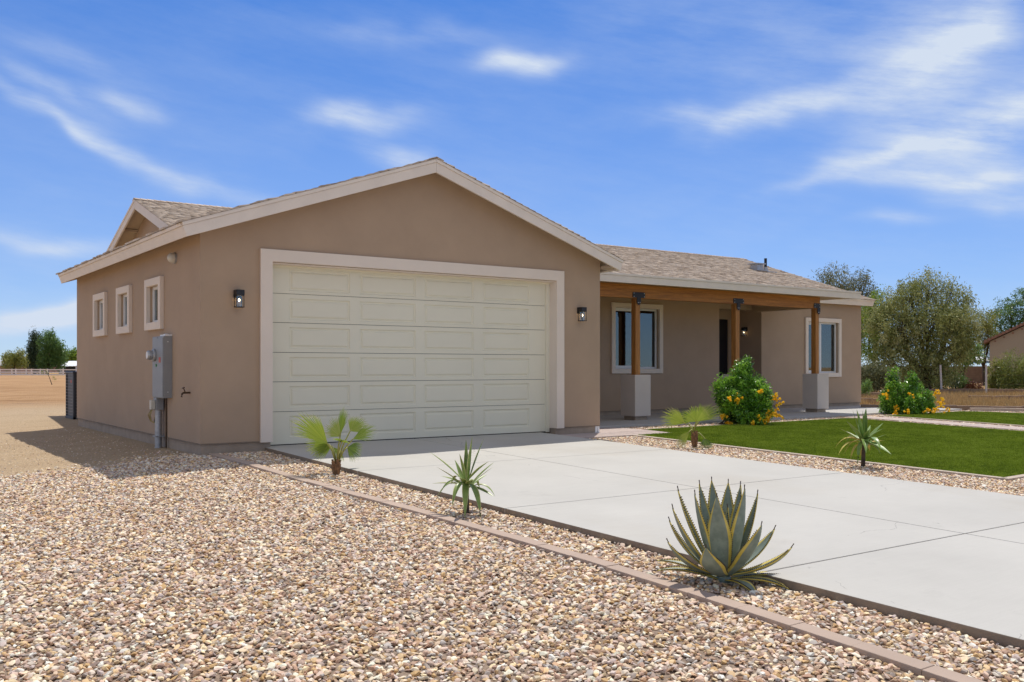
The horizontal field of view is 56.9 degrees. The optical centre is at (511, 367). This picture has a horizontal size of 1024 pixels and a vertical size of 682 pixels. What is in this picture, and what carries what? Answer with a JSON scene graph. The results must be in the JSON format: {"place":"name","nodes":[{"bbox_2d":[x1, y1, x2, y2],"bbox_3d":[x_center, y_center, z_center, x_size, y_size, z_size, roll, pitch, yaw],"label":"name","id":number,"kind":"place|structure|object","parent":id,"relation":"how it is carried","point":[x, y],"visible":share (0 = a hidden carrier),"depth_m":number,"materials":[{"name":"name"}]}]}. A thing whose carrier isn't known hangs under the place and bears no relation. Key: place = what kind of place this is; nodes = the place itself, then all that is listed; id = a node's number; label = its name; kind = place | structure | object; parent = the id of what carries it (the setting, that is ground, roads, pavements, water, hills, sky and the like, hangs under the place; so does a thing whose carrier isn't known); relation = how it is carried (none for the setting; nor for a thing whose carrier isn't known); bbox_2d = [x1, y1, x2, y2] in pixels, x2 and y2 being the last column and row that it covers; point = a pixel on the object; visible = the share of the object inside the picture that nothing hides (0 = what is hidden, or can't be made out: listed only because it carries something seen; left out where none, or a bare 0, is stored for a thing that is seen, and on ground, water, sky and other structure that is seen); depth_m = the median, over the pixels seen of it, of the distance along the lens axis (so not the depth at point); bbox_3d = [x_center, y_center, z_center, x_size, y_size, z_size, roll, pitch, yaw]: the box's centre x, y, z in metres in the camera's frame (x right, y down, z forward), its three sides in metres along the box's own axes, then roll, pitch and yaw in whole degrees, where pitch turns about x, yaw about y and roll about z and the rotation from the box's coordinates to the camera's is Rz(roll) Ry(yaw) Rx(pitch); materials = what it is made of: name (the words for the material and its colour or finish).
{"place":"outdoors","nodes":[
{"label":"outdoors","id":0,"kind":"place"},
{"bbox_2d":[0,373,1018,679],"bbox_3d":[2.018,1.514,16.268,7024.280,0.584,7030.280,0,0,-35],"label":"ground","id":1,"kind":"structure","parent":0,"point":[32,407],"depth_m":16.89,"materials":[{"name":"beige soil"}]},
{"bbox_2d":[0,346,29,373],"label":"palo verde tree","id":2,"kind":"object","parent":1,"relation":"on","point":[16,360],"visible":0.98,"depth_m":159.33,"materials":[{"name":"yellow plant"}]},
{"bbox_2d":[0,360,39,370],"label":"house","id":3,"kind":"structure","parent":1,"relation":"on","point":[15,368],"depth_m":190.18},
{"bbox_2d":[1,370,44,373],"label":"rail fence","id":4,"kind":"object","parent":1,"relation":"on","point":[23,371],"visible":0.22,"depth_m":155.00,"materials":[{"name":"white paint"}]},
{"bbox_2d":[24,326,44,373],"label":"pepper tree","id":5,"kind":"object","parent":1,"relation":"on","point":[32,351],"visible":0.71,"depth_m":167.33,"materials":[{"name":"green plant"}]},
{"bbox_2d":[0,369,76,374],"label":"rail fence","id":6,"kind":"object","parent":1,"relation":"on","point":[31,372],"visible":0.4,"depth_m":142.98,"materials":[{"name":"white paint"}]},
{"bbox_2d":[35,327,69,373],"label":"pepper tree","id":7,"kind":"object","parent":1,"relation":"on","point":[52,352],"visible":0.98,"depth_m":165.23,"materials":[{"name":"green plant"}]},
{"bbox_2d":[59,361,76,373],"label":"shed","id":8,"kind":"structure","parent":1,"relation":"on","point":[72,364],"depth_m":178.00,"materials":[{"name":"metal"}]},
{"bbox_2d":[64,346,76,360],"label":"mesquite tree","id":9,"kind":"object","parent":1,"relation":"on","point":[72,355],"visible":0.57,"depth_m":189.14,"materials":[{"name":"green plant"}]},
{"bbox_2d":[65,371,76,418],"bbox_3d":[-10.168,0.750,22.766,1.120,1.300,1.120,0,0,-35],"label":"air conditioner","id":10,"kind":"object","parent":1,"relation":"on","point":[71,394],"visible":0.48,"depth_m":22.41,"materials":[{"name":"grey metal"}]},
{"bbox_2d":[0,426,170,471],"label":"loose gravel","id":11,"kind":"structure","parent":1,"relation":"on","point":[70,448],"depth_m":14.74,"materials":[{"name":"beige gravel"}]},
{"bbox_2d":[1,451,181,475],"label":"loose gravel","id":12,"kind":"structure","parent":1,"relation":"on","point":[138,456],"depth_m":12.57,"materials":[{"name":"beige gravel"}]},
{"bbox_2d":[56,156,876,454],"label":"house","id":13,"kind":"structure","parent":1,"relation":"on","point":[434,297],"depth_m":15.65,"materials":[{"name":"paint"}]},
{"bbox_2d":[93,292,107,336],"bbox_3d":[-7.750,-0.990,17.877,0.150,0.810,0.970,0,0,-35],"label":"window","id":14,"kind":"structure","parent":13,"relation":"in","point":[103,296],"depth_m":17.81,"materials":[{"name":"paint"}]},
{"bbox_2d":[116,285,132,333],"bbox_3d":[-6.680,-0.990,16.374,0.150,0.810,0.920,0,0,-35],"label":"window","id":15,"kind":"structure","parent":13,"relation":"in","point":[127,327],"depth_m":16.36,"materials":[{"name":"paint"}]},
{"bbox_2d":[144,276,163,330],"bbox_3d":[-5.576,-0.990,14.822,0.150,0.810,0.910,0,0,-35],"label":"window","id":16,"kind":"structure","parent":13,"relation":"in","point":[158,291],"depth_m":14.91,"materials":[{"name":"paint"}]},
{"bbox_2d":[146,334,171,447],"bbox_3d":[-5.336,0.422,14.250,0.255,1.855,0.593,0,0,-35],"label":"electric panel","id":17,"kind":"object","parent":13,"relation":"attached to","point":[159,354],"visible":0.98,"depth_m":14.23,"materials":[{"name":"grey paint"}]},
{"bbox_2d":[157,338,162,397],"bbox_3d":[-5.260,0.008,14.129,0.010,0.885,0.285,0,0,-35],"label":"cabinet door","id":18,"kind":"structure","parent":17,"relation":"in","point":[159,340],"depth_m":14.10,"materials":[{"name":"grey paint"}]},
{"bbox_2d":[167,253,176,263],"bbox_3d":[-4.993,-1.610,13.917,0.170,0.164,0.164,0,0,-35],"label":"floodlight","id":19,"kind":"object","parent":13,"relation":"attached to","point":[171,257],"visible":0.99,"depth_m":13.87,"materials":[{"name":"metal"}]},
{"bbox_2d":[181,387,189,396],"bbox_3d":[-4.609,0.349,13.331,0.137,0.147,0.082,0,0,-35],"label":"hose bib","id":20,"kind":"object","parent":13,"relation":"attached to","point":[184,392],"visible":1,"depth_m":13.32,"materials":[{"name":"black metal"}]},
{"bbox_2d":[233,289,244,307],"bbox_3d":[-3.829,-0.962,13.247,0.116,0.247,0.140,0,0,-35],"label":"wall lamp","id":21,"kind":"object","parent":13,"relation":"attached to","point":[237,293],"visible":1,"depth_m":13.23,"materials":[{"name":"black metal"}]},
{"bbox_2d":[270,267,544,445],"bbox_3d":[-1.512,-0.198,15.256,5.135,2.704,0.056,0,0,-35],"label":"garage door","id":22,"kind":"structure","parent":13,"relation":"in","point":[413,357],"depth_m":15.11,"materials":[{"name":"paint"}]},
{"bbox_2d":[577,307,586,320],"bbox_3d":[1.247,-0.947,16.860,0.116,0.247,0.140,0,0,-35],"label":"wall lamp","id":23,"kind":"object","parent":13,"relation":"attached to","point":[580,310],"visible":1,"depth_m":16.84,"materials":[{"name":"black metal"}]},
{"bbox_2d":[611,302,662,373],"bbox_3d":[3.054,-0.708,23.305,1.706,1.721,0.175,0,0,-35],"label":"window","id":24,"kind":"structure","parent":13,"relation":"in","point":[620,316],"depth_m":23.37,"materials":[{"name":"paint"}]},
{"bbox_2d":[719,319,726,377],"bbox_3d":[5.707,-0.105,26.417,0.940,2.490,0.121,0,0,-35],"label":"front door","id":25,"kind":"structure","parent":13,"relation":"in","point":[722,322],"depth_m":26.58,"materials":[{"name":"paint"}]},
{"bbox_2d":[741,327,747,335],"bbox_3d":[6.487,-0.992,26.371,0.140,0.247,0.116,0,0,-35],"label":"wall lamp","id":26,"kind":"object","parent":13,"relation":"attached to","point":[745,329],"visible":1,"depth_m":26.34,"materials":[{"name":"black metal"}]},
{"bbox_2d":[805,317,841,376],"bbox_3d":[9.034,-0.573,27.561,1.666,1.711,0.175,0,0,-35],"label":"window","id":27,"kind":"structure","parent":13,"relation":"in","point":[827,331],"depth_m":27.76,"materials":[{"name":"paint"}]},
{"bbox_2d":[0,453,935,681],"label":"gravel","id":28,"kind":"structure","parent":1,"relation":"on","point":[186,567],"depth_m":5.91,"materials":[{"name":"beige gravel"}]},
{"bbox_2d":[209,453,984,681],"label":"kerb blocks","id":29,"kind":"structure","parent":1,"relation":"on","point":[915,666],"depth_m":5.87,"materials":[{"name":"brown concrete"}]},
{"bbox_2d":[219,450,1023,681],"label":"gravel","id":30,"kind":"structure","parent":1,"relation":"on","point":[984,659],"depth_m":5.88,"materials":[{"name":"beige gravel"}]},
{"bbox_2d":[290,408,375,475],"bbox_3d":[-2.074,0.878,11.224,1.036,0.878,0.631,0,0,8],"label":"fan palm","id":31,"kind":"object","parent":30,"relation":"on","point":[316,433],"visible":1,"depth_m":11.16,"materials":[{"name":"green plant"}]},
{"bbox_2d":[430,439,494,516],"bbox_3d":[-0.434,1.015,8.682,0.597,0.769,0.687,0,0,-35],"label":"yucca","id":32,"kind":"object","parent":30,"relation":"on","point":[464,474],"visible":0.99,"depth_m":8.61,"materials":[{"name":"green plant"}]},
{"bbox_2d":[653,476,793,590],"bbox_3d":[1.433,1.097,6.177,1.007,0.708,0.594,0,0,-1],"label":"agave","id":33,"kind":"object","parent":30,"relation":"on","point":[729,549],"visible":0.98,"depth_m":6.14,"materials":[{"name":"green plant"}]},
{"bbox_2d":[708,354,784,424],"bbox_3d":[4.896,0.518,19.671,1.300,1.604,1.261,0,0,-35],"label":"flowering bush","id":34,"kind":"object","parent":1,"relation":"on","point":[740,399],"visible":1,"depth_m":19.53,"materials":[{"name":"green plant"}]},
{"bbox_2d":[600,405,961,427],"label":"porch slab","id":35,"kind":"structure","parent":1,"relation":"on","point":[619,421],"depth_m":22.53,"materials":[{"name":"concrete"}]},
{"bbox_2d":[589,436,1023,495],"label":"gravel","id":36,"kind":"structure","parent":1,"relation":"on","point":[1011,487],"depth_m":12.54,"materials":[{"name":"beige gravel"}]},
{"bbox_2d":[660,403,721,448],"bbox_3d":[2.818,0.937,14.886,0.822,0.757,0.664,0,0,33],"label":"fan palm","id":37,"kind":"object","parent":36,"relation":"on","point":[676,418],"visible":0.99,"depth_m":14.86,"materials":[{"name":"green plant"}]},
{"bbox_2d":[836,410,890,466],"bbox_3d":[4.692,0.969,12.555,0.735,0.848,0.680,0,0,41],"label":"yucca","id":38,"kind":"object","parent":36,"relation":"on","point":[864,435],"visible":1,"depth_m":12.57,"materials":[{"name":"green plant"}]},
{"bbox_2d":[620,410,1023,430],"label":"gravel","id":39,"kind":"structure","parent":1,"relation":"on","point":[678,425],"depth_m":20.89,"materials":[{"name":"beige gravel"}]},
{"bbox_2d":[632,408,1023,480],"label":"pale kerb","id":40,"kind":"structure","parent":1,"relation":"on","point":[1009,478],"depth_m":14.22,"materials":[{"name":"beige concrete"}]},
{"bbox_2d":[638,418,1023,476],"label":"turf","id":41,"kind":"structure","parent":1,"relation":"on","point":[986,451],"depth_m":15.98,"materials":[{"name":"green plant"}]},
{"bbox_2d":[810,261,882,355],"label":"olive tree","id":42,"kind":"object","parent":1,"relation":"on","point":[853,285],"visible":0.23,"depth_m":61.76,"materials":[{"name":"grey plant"}]},
{"bbox_2d":[861,378,872,395],"bbox_3d":[13.832,0.806,36.967,0.622,0.881,0.696,0,0,-35],"label":"desert shrub","id":43,"kind":"object","parent":1,"relation":"on","point":[867,384],"visible":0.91,"depth_m":36.90,"materials":[{"name":"green plant"}]},
{"bbox_2d":[861,398,879,403],"bbox_3d":[12.637,1.175,31.895,2.760,0.269,0.209,0,0,5],"label":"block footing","id":44,"kind":"object","parent":1,"relation":"on","point":[871,401],"visible":0.03,"depth_m":31.85,"materials":[{"name":"brown concrete"}]},
{"bbox_2d":[861,358,899,391],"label":"desert shrub","id":45,"kind":"object","parent":1,"relation":"on","point":[876,373],"visible":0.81,"depth_m":40.79,"materials":[{"name":"green plant"}]},
{"bbox_2d":[861,284,902,388],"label":"mesquite tree","id":46,"kind":"object","parent":1,"relation":"on","point":[865,346],"visible":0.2,"depth_m":52.78,"materials":[{"name":"green plant"}]},
{"bbox_2d":[861,392,902,396],"bbox_3d":[14.780,1.153,37.731,2.677,0.314,0.209,0,0,-9],"label":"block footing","id":47,"kind":"object","parent":1,"relation":"on","point":[877,393],"visible":0.17,"depth_m":37.57,"materials":[{"name":"brown concrete"}]},
{"bbox_2d":[876,366,949,414],"bbox_3d":[10.172,0.628,23.916,1.770,1.352,1.193,0,0,-9],"label":"flowering bush","id":48,"kind":"object","parent":1,"relation":"on","point":[910,399],"visible":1,"depth_m":23.86,"materials":[{"name":"green plant"}]},
{"bbox_2d":[861,266,984,388],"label":"olive tree","id":49,"kind":"object","parent":1,"relation":"on","point":[953,321],"visible":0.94,"depth_m":44.28,"materials":[{"name":"green plant"}]},
{"bbox_2d":[861,366,989,382],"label":"block wall","id":50,"kind":"structure","parent":1,"relation":"on","point":[974,373],"depth_m":72.00,"materials":[{"name":"concrete"}]},
{"bbox_2d":[914,370,959,388],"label":"desert shrub","id":51,"kind":"object","parent":1,"relation":"on","point":[948,382],"visible":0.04,"depth_m":48.83,"materials":[{"name":"green plant"}]},
{"bbox_2d":[897,365,986,393],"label":"wire fence","id":52,"kind":"object","parent":1,"relation":"on","point":[941,378],"visible":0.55,"depth_m":42.96,"materials":[{"name":"grey metal"}]},
{"bbox_2d":[861,404,1023,409],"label":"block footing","id":53,"kind":"object","parent":1,"relation":"on","point":[962,407],"visible":0.26,"depth_m":26.52,"materials":[{"name":"concrete"}]},
{"bbox_2d":[886,411,1023,424],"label":"turf","id":54,"kind":"structure","parent":1,"relation":"on","point":[1013,418],"depth_m":22.79,"materials":[{"name":"green plant"}]},
{"bbox_2d":[950,372,971,388],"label":"desert shrub","id":55,"kind":"object","parent":1,"relation":"on","point":[963,381],"visible":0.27,"depth_m":49.78,"materials":[{"name":"green plant"}]},
{"bbox_2d":[903,389,1023,393],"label":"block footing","id":56,"kind":"object","parent":1,"relation":"on","point":[988,390],"visible":0.35,"depth_m":42.58,"materials":[{"name":"brown concrete"}]},
{"bbox_2d":[946,338,985,375],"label":"citrus tree","id":57,"kind":"object","parent":1,"relation":"on","point":[976,361],"visible":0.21,"depth_m":53.79,"materials":[{"name":"green plant"}]},
{"bbox_2d":[961,379,982,388],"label":"desert shrub","id":58,"kind":"object","parent":1,"relation":"on","point":[972,385],"visible":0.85,"depth_m":49.80,"materials":[{"name":"brown plant"}]},
{"bbox_2d":[969,305,1002,384],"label":"palo verde tree","id":59,"kind":"object","parent":1,"relation":"on","point":[988,329],"visible":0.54,"depth_m":63.89,"materials":[{"name":"green plant"}]},
{"bbox_2d":[984,356,1006,388],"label":"oleander shrub","id":60,"kind":"object","parent":1,"relation":"on","point":[991,380],"visible":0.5,"depth_m":45.89,"materials":[{"name":"green plant"}]},
{"bbox_2d":[968,395,1023,399],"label":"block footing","id":61,"kind":"object","parent":1,"relation":"on","point":[1000,396],"visible":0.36,"depth_m":35.66,"materials":[{"name":"brown concrete"}]},
{"bbox_2d":[984,322,1023,386],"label":"neighbour house","id":62,"kind":"structure","parent":1,"relation":"on","point":[1012,338],"depth_m":59.53,"materials":[{"name":"paint"}]},
{"bbox_2d":[984,287,1023,336],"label":"mesquite tree","id":63,"kind":"object","parent":1,"relation":"on","point":[1011,310],"visible":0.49,"depth_m":69.84,"materials":[{"name":"green plant"}]},
{"bbox_2d":[993,348,1023,388],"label":"oleander shrub","id":64,"kind":"object","parent":1,"relation":"on","point":[1012,378],"visible":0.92,"depth_m":44.88,"materials":[{"name":"green plant"}]},
{"bbox_2d":[0,0,1023,365],"label":"sky","id":65,"kind":"structure","parent":0,"point":[885,137],"materials":[{"name":"blue"}]},
{"bbox_2d":[559,427,669,438],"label":"paver path","id":66,"kind":"structure","parent":0,"point":[609,432],"depth_m":17.06,"materials":[{"name":"grey concrete"}]},
{"bbox_2d":[265,432,1023,651],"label":"driveway","id":67,"kind":"structure","parent":0,"point":[951,558],"depth_m":8.75,"materials":[{"name":"concrete"}]},
{"bbox_2d":[841,416,1023,430],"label":"walkway","id":68,"kind":"structure","parent":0,"point":[949,423],"depth_m":20.83,"materials":[{"name":"beige concrete"}]},
{"bbox_2d":[860,388,1023,405],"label":"dry grass","id":69,"kind":"structure","parent":0,"point":[956,398],"depth_m":32.47,"materials":[{"name":"plant"}]}
]}

